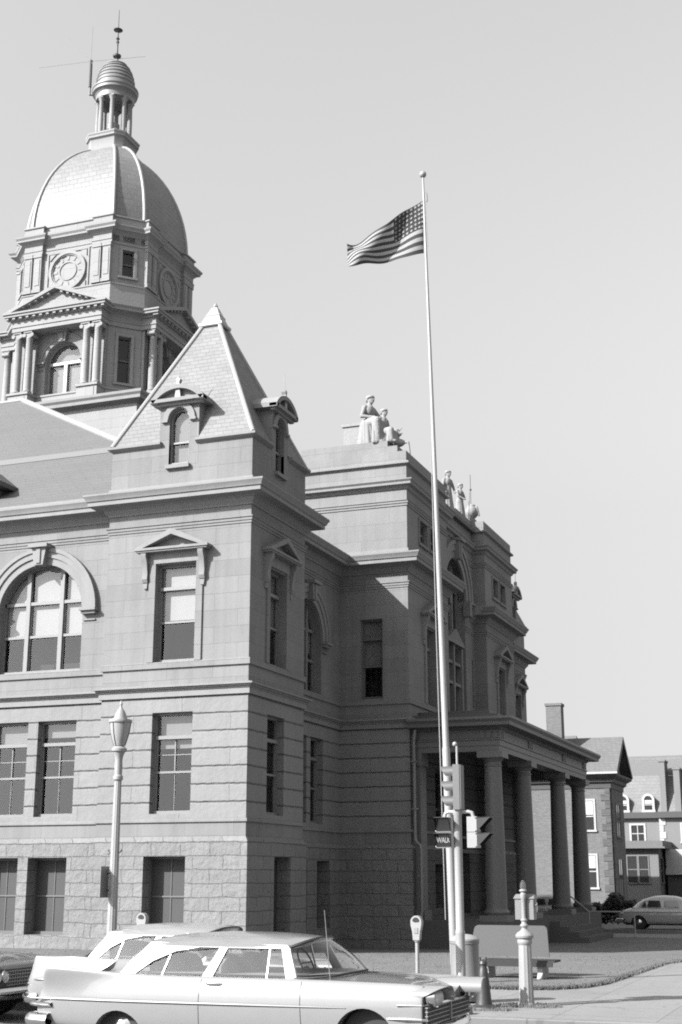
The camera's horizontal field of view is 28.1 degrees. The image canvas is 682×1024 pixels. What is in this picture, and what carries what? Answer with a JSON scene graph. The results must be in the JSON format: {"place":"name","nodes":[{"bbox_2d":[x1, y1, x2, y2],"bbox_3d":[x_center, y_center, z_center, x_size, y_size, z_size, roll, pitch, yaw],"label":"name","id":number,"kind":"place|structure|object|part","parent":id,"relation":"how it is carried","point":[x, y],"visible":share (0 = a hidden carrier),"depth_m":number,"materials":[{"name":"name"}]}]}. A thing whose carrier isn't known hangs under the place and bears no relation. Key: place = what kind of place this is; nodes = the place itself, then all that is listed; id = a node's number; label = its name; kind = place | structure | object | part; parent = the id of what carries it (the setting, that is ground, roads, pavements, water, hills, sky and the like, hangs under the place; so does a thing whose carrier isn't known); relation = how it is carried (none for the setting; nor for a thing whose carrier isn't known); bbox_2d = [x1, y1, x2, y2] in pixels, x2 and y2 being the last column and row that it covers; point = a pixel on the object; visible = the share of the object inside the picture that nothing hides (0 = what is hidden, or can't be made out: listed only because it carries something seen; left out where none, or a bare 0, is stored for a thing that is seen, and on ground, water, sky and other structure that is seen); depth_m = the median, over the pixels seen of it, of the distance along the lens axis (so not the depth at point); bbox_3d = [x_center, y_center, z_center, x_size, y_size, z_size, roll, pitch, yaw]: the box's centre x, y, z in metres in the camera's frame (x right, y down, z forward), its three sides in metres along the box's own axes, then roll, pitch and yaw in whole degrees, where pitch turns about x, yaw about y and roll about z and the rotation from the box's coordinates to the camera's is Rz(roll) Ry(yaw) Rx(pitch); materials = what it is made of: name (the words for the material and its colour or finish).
{"place":"outdoors","nodes":[
{"label":"outdoors","id":0,"kind":"place"},
{"bbox_2d":[0,1010,31,1023],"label":"road","id":1,"kind":"structure","parent":0,"point":[14,1016],"depth_m":21.15,"materials":[{"name":"grey asphalt"}]},
{"bbox_2d":[0,951,45,1013],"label":"sedan","id":2,"kind":"object","parent":1,"relation":"on","point":[15,969],"visible":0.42,"depth_m":20.82,"materials":[{"name":"paint"}]},
{"bbox_2d":[22,922,343,1002],"bbox_3d":[-2.345,6.854,20.264,4.535,1.440,1.928,-6,-16,20],"label":"sedan","id":3,"kind":"object","parent":1,"relation":"on","point":[118,944],"visible":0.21,"depth_m":20.07,"materials":[{"name":"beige paint"}]},
{"bbox_2d":[25,910,484,1023],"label":"sedan","id":4,"kind":"object","parent":1,"relation":"on","point":[166,980],"visible":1,"depth_m":16.35,"materials":[{"name":"white paint"}]},
{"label":"rear window","id":5,"kind":"part","parent":4,"relation":"part of","materials":[{"name":"white glass"}]},
{"bbox_2d":[0,937,681,1011],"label":"lawn","id":6,"kind":"structure","parent":0,"point":[655,949],"depth_m":34.89,"materials":[{"name":"grey plant"}]},
{"bbox_2d":[419,171,455,968],"bbox_3d":[2.051,0.727,27.804,0.603,16.988,0.408,-6,-16,20],"label":"flagpole","id":7,"kind":"object","parent":6,"relation":"on","point":[449,851],"visible":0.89,"depth_m":27.31,"materials":[{"name":"white metal"}]},
{"bbox_2d":[347,201,423,265],"bbox_3d":[0.962,-6.038,29.546,1.671,1.621,0.373,-1,-15,5],"label":"flag","id":8,"kind":"object","parent":7,"relation":"attached to","point":[400,235],"visible":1,"depth_m":29.55,"materials":[{"name":"grey fabric"}]},
{"bbox_2d":[473,925,560,978],"bbox_3d":[3.413,8.812,27.298,1.900,1.010,0.824,-6,-16,20],"label":"bench","id":9,"kind":"object","parent":6,"relation":"on","point":[497,940],"visible":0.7,"depth_m":27.57,"materials":[{"name":"concrete"}]},
{"bbox_2d":[0,0,681,775],"label":"sky","id":10,"kind":"structure","parent":0,"point":[545,135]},
{"bbox_2d":[470,962,681,1022],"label":"sidewalk","id":11,"kind":"structure","parent":0,"point":[654,995],"depth_m":22.36,"materials":[{"name":"concrete"}]},
{"bbox_2d":[106,700,131,950],"bbox_3d":[-3.842,5.674,23.212,0.412,4.950,0.412,-6,-16,20],"label":"street lamp","id":12,"kind":"object","parent":11,"relation":"on","point":[120,724],"visible":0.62,"depth_m":23.33,"materials":[{"name":"metal"}]},
{"bbox_2d":[99,866,109,897],"bbox_3d":[-3.966,6.232,22.978,0.055,0.510,0.280,-6,-16,20],"label":"street sign","id":13,"kind":"object","parent":12,"relation":"attached to","point":[104,881],"visible":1,"depth_m":22.98,"materials":[{"name":"grey metal"}]},
{"bbox_2d":[136,913,148,940],"bbox_3d":[-3.289,7.315,22.440,0.174,1.380,0.119,-6,-16,20],"label":"parking meter","id":14,"kind":"object","parent":11,"relation":"on","point":[142,918],"visible":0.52,"depth_m":22.55,"materials":[{"name":"metal"}]},
{"bbox_2d":[410,916,422,972],"bbox_3d":[1.165,6.879,20.819,0.174,1.380,0.119,-6,-16,20],"label":"parking meter","id":15,"kind":"object","parent":11,"relation":"on","point":[416,923],"visible":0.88,"depth_m":20.89,"materials":[{"name":"metal"}]},
{"bbox_2d":[441,742,474,1005],"bbox_3d":[1.873,5.679,21.534,0.547,4.070,0.280,-6,-16,20],"label":"traffic signal","id":16,"kind":"object","parent":11,"relation":"on","point":[455,772],"visible":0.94,"depth_m":21.62,"materials":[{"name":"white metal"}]},
{"bbox_2d":[433,817,452,847],"bbox_3d":[1.624,5.090,21.671,0.278,0.478,0.375,-4,-16,14],"label":"pedestrian signal","id":17,"kind":"object","parent":16,"relation":"attached to","point":[443,836],"visible":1,"depth_m":21.68,"materials":[{"name":"black metal"}]},
{"bbox_2d":[467,816,493,847],"bbox_3d":[2.204,5.063,21.571,0.375,0.478,0.278,-6,-16,20],"label":"pedestrian signal","id":18,"kind":"object","parent":16,"relation":"attached to","point":[476,825],"visible":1,"depth_m":21.49,"materials":[{"name":"grey metal"}]},
{"bbox_2d":[449,934,478,1001],"bbox_3d":[2.011,7.381,22.129,0.490,1.030,0.490,-6,-16,20],"label":"litter bin","id":19,"kind":"object","parent":11,"relation":"on","point":[472,953],"visible":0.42,"depth_m":22.01,"materials":[{"name":"grey metal"}]},
{"bbox_2d":[472,957,496,1008],"bbox_3d":[2.192,7.244,20.989,0.400,0.763,0.400,-6,-16,20],"label":"traffic cone","id":20,"kind":"object","parent":11,"relation":"on","point":[483,998],"visible":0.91,"depth_m":20.89,"materials":[{"name":"paint"}]},
{"bbox_2d":[513,880,537,1006],"bbox_3d":[2.944,6.822,21.625,0.370,1.910,0.425,-6,-16,20],"label":"call box post","id":21,"kind":"object","parent":11,"relation":"on","point":[526,909],"visible":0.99,"depth_m":21.48,"materials":[{"name":"metal"}]},
{"bbox_2d":[602,919,679,925],"bbox_3d":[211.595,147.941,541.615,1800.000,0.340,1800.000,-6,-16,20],"label":"ground","id":22,"kind":"structure","parent":0,"point":[609,923],"depth_m":75.96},
{"bbox_2d":[0,10,613,952],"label":"courthouse","id":23,"kind":"structure","parent":22,"relation":"on","point":[218,586],"depth_m":44.51,"materials":[{"name":"stone"}]},
{"bbox_2d":[0,858,17,933],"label":"window","id":24,"kind":"structure","parent":23,"relation":"in","point":[8,866],"depth_m":40.78,"materials":[{"name":"grey glass"}]},
{"bbox_2d":[0,723,28,817],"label":"window","id":25,"kind":"structure","parent":23,"relation":"in","point":[13,737],"depth_m":42.17,"materials":[{"name":"grey glass"}]},
{"bbox_2d":[0,567,81,674],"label":"window","id":26,"kind":"structure","parent":23,"relation":"in","point":[42,621],"depth_m":42.82,"materials":[{"name":"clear glass"}]},
{"bbox_2d":[31,858,66,934],"bbox_3d":[-8.336,11.399,40.508,1.420,2.270,0.870,-6,-16,20],"label":"window","id":27,"kind":"structure","parent":23,"relation":"in","point":[50,873],"depth_m":40.27,"materials":[{"name":"grey glass"}]},
{"bbox_2d":[37,721,76,816],"bbox_3d":[-8.338,7.811,41.335,1.430,2.930,0.880,-6,-16,20],"label":"window","id":28,"kind":"structure","parent":23,"relation":"in","point":[58,739],"depth_m":41.55,"materials":[{"name":"grey glass"}]},
{"bbox_2d":[47,343,80,394],"bbox_3d":[-12.420,-5.993,62.561,1.960,3.490,0.880,-6,-16,20],"label":"window","id":29,"kind":"structure","parent":23,"relation":"in","point":[64,364],"depth_m":62.49,"materials":[{"name":"grey glass"}]},
{"bbox_2d":[42,32,145,95],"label":"antenna","id":30,"kind":"object","parent":23,"relation":"attached to","point":[91,64],"visible":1,"depth_m":69.66,"materials":[{"name":"metal"}]},
{"bbox_2d":[117,337,130,383],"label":"window","id":31,"kind":"structure","parent":23,"relation":"in","point":[123,363],"depth_m":62.46,"materials":[{"name":"grey glass"}]},
{"bbox_2d":[122,251,133,276],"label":"window","id":32,"kind":"structure","parent":23,"relation":"in","point":[128,258],"depth_m":63.66,"materials":[{"name":"grey glass"}]},
{"bbox_2d":[162,361,166,376],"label":"window","id":33,"kind":"structure","parent":23,"relation":"in","point":[164,370],"depth_m":64.87,"materials":[{"name":"grey glass"}]},
{"bbox_2d":[148,857,184,923],"bbox_3d":[-4.661,10.893,38.645,1.420,2.280,0.870,-6,-16,20],"label":"window","id":34,"kind":"structure","parent":23,"relation":"in","point":[167,874],"depth_m":38.44,"materials":[{"name":"grey glass"}]},
{"bbox_2d":[152,712,192,813],"bbox_3d":[-4.639,7.293,39.466,1.400,2.960,0.880,-6,-16,20],"label":"window","id":35,"kind":"structure","parent":23,"relation":"in","point":[173,731],"depth_m":39.60,"materials":[{"name":"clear glass"}]},
{"bbox_2d":[157,564,195,661],"bbox_3d":[-4.654,3.084,40.603,1.430,3.020,0.880,-6,-16,20],"label":"window","id":36,"kind":"structure","parent":23,"relation":"in","point":[177,583],"depth_m":40.62,"materials":[{"name":"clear glass"}]},
{"bbox_2d":[266,716,277,815],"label":"window","id":37,"kind":"structure","parent":23,"relation":"in","point":[272,723],"depth_m":40.56,"materials":[{"name":"grey glass"}]},
{"bbox_2d":[270,572,279,666],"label":"window","id":38,"kind":"structure","parent":23,"relation":"in","point":[275,579],"depth_m":41.63,"materials":[{"name":"grey glass"}]},
{"bbox_2d":[273,857,277,931],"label":"window","id":39,"kind":"structure","parent":23,"relation":"in","point":[275,858],"depth_m":39.99,"materials":[{"name":"grey glass"}]},
{"bbox_2d":[304,602,314,692],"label":"window","id":40,"kind":"structure","parent":23,"relation":"in","point":[309,637],"depth_m":47.13,"materials":[{"name":"grey glass"}]},
{"bbox_2d":[310,738,317,823],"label":"window","id":41,"kind":"structure","parent":23,"relation":"in","point":[313,753],"depth_m":46.39,"materials":[{"name":"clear glass"}]},
{"bbox_2d":[317,861,318,927],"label":"window","id":42,"kind":"structure","parent":23,"relation":"in","point":[317,861],"depth_m":45.87,"materials":[{"name":"grey glass"}]},
{"bbox_2d":[301,395,410,461],"bbox_3d":[0.657,-3.108,51.981,4.192,2.645,1.496,-6,-16,20],"label":"statue group","id":43,"kind":"object","parent":23,"relation":"on","point":[377,434],"visible":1,"depth_m":51.17,"materials":[{"name":"stone"}]},
{"bbox_2d":[362,620,382,698],"bbox_3d":[1.282,5.361,49.017,0.930,2.950,0.880,-6,-16,20],"label":"window","id":44,"kind":"structure","parent":23,"relation":"in","point":[372,645],"depth_m":48.98,"materials":[{"name":"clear glass"}]},
{"bbox_2d":[420,524,423,543],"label":"window","id":45,"kind":"structure","parent":23,"relation":"in","point":[421,527],"depth_m":51.53,"materials":[{"name":"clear glass"}]},
{"bbox_2d":[427,632,430,705],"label":"window","id":46,"kind":"structure","parent":23,"relation":"in","point":[428,637],"depth_m":51.00,"materials":[{"name":"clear glass"}]},
{"bbox_2d":[430,532,433,551],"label":"window","id":47,"kind":"structure","parent":23,"relation":"in","point":[431,535],"depth_m":52.66,"materials":[{"name":"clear glass"}]},
{"bbox_2d":[435,771,441,816],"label":"window","id":48,"kind":"structure","parent":23,"relation":"in","point":[438,780],"depth_m":51.21,"materials":[{"name":"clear glass"}]},
{"bbox_2d":[447,563,457,710],"bbox_3d":[4.021,5.271,56.216,0.870,6.860,3.200,-6,-16,20],"label":"window","id":49,"kind":"structure","parent":23,"relation":"in","point":[453,612],"depth_m":57.61,"materials":[{"name":"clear glass"}]},
{"bbox_2d":[448,595,471,710],"bbox_3d":[4.691,5.983,55.764,0.600,5.150,3.320,-6,-16,20],"label":"middle window frame","id":50,"kind":"structure","parent":23,"relation":"in","point":[455,640],"depth_m":56.27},
{"bbox_2d":[442,470,479,524],"bbox_3d":[4.739,-0.483,60.074,2.038,2.150,3.683,-6,-16,20],"label":"statue group","id":51,"kind":"object","parent":23,"relation":"on","point":[470,514],"visible":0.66,"depth_m":59.92,"materials":[{"name":"stone"}]},
{"bbox_2d":[499,673,500,713],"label":"window","id":52,"kind":"structure","parent":23,"relation":"in","point":[499,673],"depth_m":60.72,"materials":[{"name":"clear glass"}]},
{"bbox_2d":[12,1002,681,1023],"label":"kerb","id":53,"kind":"structure","parent":22,"relation":"on","point":[21,1006],"depth_m":19.46,"materials":[{"name":"concrete"}]},
{"bbox_2d":[531,703,632,915],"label":"brick house","id":54,"kind":"structure","parent":22,"relation":"on","point":[609,776],"depth_m":93.52,"materials":[{"name":"grey brick"}]},
{"bbox_2d":[585,799,596,831],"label":"window","id":55,"kind":"structure","parent":54,"relation":"in","point":[590,803],"depth_m":93.10,"materials":[{"name":"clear glass"}]},
{"bbox_2d":[589,853,599,888],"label":"window","id":56,"kind":"structure","parent":54,"relation":"in","point":[593,857],"depth_m":92.13,"materials":[{"name":"clear glass"}]},
{"bbox_2d":[615,802,622,838],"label":"window","id":57,"kind":"structure","parent":54,"relation":"in","point":[617,805],"depth_m":94.92,"materials":[{"name":"grey glass"}]},
{"bbox_2d":[618,857,624,899],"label":"window","id":58,"kind":"structure","parent":54,"relation":"in","point":[620,860],"depth_m":94.02,"materials":[{"name":"grey glass"}]},
{"bbox_2d":[592,892,636,924],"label":"hedge","id":59,"kind":"object","parent":22,"relation":"on","point":[615,901],"visible":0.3,"depth_m":72.50,"materials":[{"name":"black plant"}]},
{"bbox_2d":[604,929,681,933],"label":"drive kerb","id":60,"kind":"structure","parent":22,"relation":"on","point":[628,931],"depth_m":59.92,"materials":[{"name":"concrete"}]},
{"bbox_2d":[625,840,673,902],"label":"sun porch","id":61,"kind":"object","parent":22,"relation":"on","point":[647,876],"visible":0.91,"depth_m":113.83,"materials":[{"name":"grey paint"}]},
{"bbox_2d":[626,855,638,883],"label":"window","id":62,"kind":"structure","parent":61,"relation":"in","point":[631,860],"depth_m":114.09,"materials":[{"name":"grey glass"}]},
{"bbox_2d":[638,855,650,883],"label":"window","id":63,"kind":"structure","parent":61,"relation":"in","point":[643,860],"depth_m":113.79,"materials":[{"name":"grey glass"}]},
{"bbox_2d":[660,857,664,883],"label":"window","id":64,"kind":"structure","parent":61,"relation":"in","point":[661,858],"depth_m":114.88,"materials":[{"name":"black glass"}]},
{"bbox_2d":[663,858,667,883],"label":"window","id":65,"kind":"structure","parent":61,"relation":"in","point":[664,859],"depth_m":116.60,"materials":[{"name":"grey paint"}]},
{"bbox_2d":[623,755,681,848],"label":"mansard house","id":66,"kind":"structure","parent":22,"relation":"on","point":[652,799],"depth_m":120.67,"materials":[{"name":"grey stucco"},{"name":"dark paint"},{"name":"weathered shingle"}]},
{"bbox_2d":[629,823,645,840],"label":"window","id":67,"kind":"structure","parent":66,"relation":"in","point":[637,831],"depth_m":120.42,"materials":[{"name":"clear glass"}]},
{"bbox_2d":[680,823,681,842],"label":"window","id":68,"kind":"structure","parent":66,"relation":"in","point":[680,823],"depth_m":118.73,"materials":[{"name":"clear glass"}]},
{"bbox_2d":[665,849,681,896],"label":"garage","id":69,"kind":"structure","parent":22,"relation":"on","point":[674,865],"depth_m":115.29,"materials":[{"name":"paint"}]},
{"bbox_2d":[667,875,681,896],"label":"doorway","id":70,"kind":"structure","parent":69,"relation":"in","point":[674,881],"depth_m":115.21,"materials":[{"name":"paint"}]},
{"bbox_2d":[602,925,681,929],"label":"driveway","id":71,"kind":"structure","parent":0,"point":[653,927],"depth_m":66.11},
{"bbox_2d":[537,894,573,910],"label":"sedan","id":72,"kind":"object","parent":71,"relation":"on","point":[544,902],"visible":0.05,"depth_m":69.00,"materials":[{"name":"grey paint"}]},
{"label":"side window","id":73,"kind":"part","parent":72,"relation":"part of","materials":[{"name":"glass"}]},
{"bbox_2d":[616,895,681,929],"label":"sedan","id":74,"kind":"object","parent":71,"relation":"on","point":[658,903],"visible":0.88,"depth_m":63.31,"materials":[{"name":"grey paint"}]},
{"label":"side window","id":75,"kind":"part","parent":74,"relation":"part of","materials":[{"name":"black glass"}]},
{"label":"side window","id":76,"kind":"part","parent":74,"relation":"part of","materials":[{"name":"grey glass"}]},
{"bbox_2d":[613,933,681,937],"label":"porch path","id":77,"kind":"structure","parent":0,"point":[619,935],"depth_m":55.33,"materials":[{"name":"concrete"}]},
{"bbox_2d":[570,896,681,936],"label":"handrail","id":78,"kind":"object","parent":77,"relation":"on","point":[633,912],"visible":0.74,"depth_m":53.77,"materials":[{"name":"metal"}]}
]}

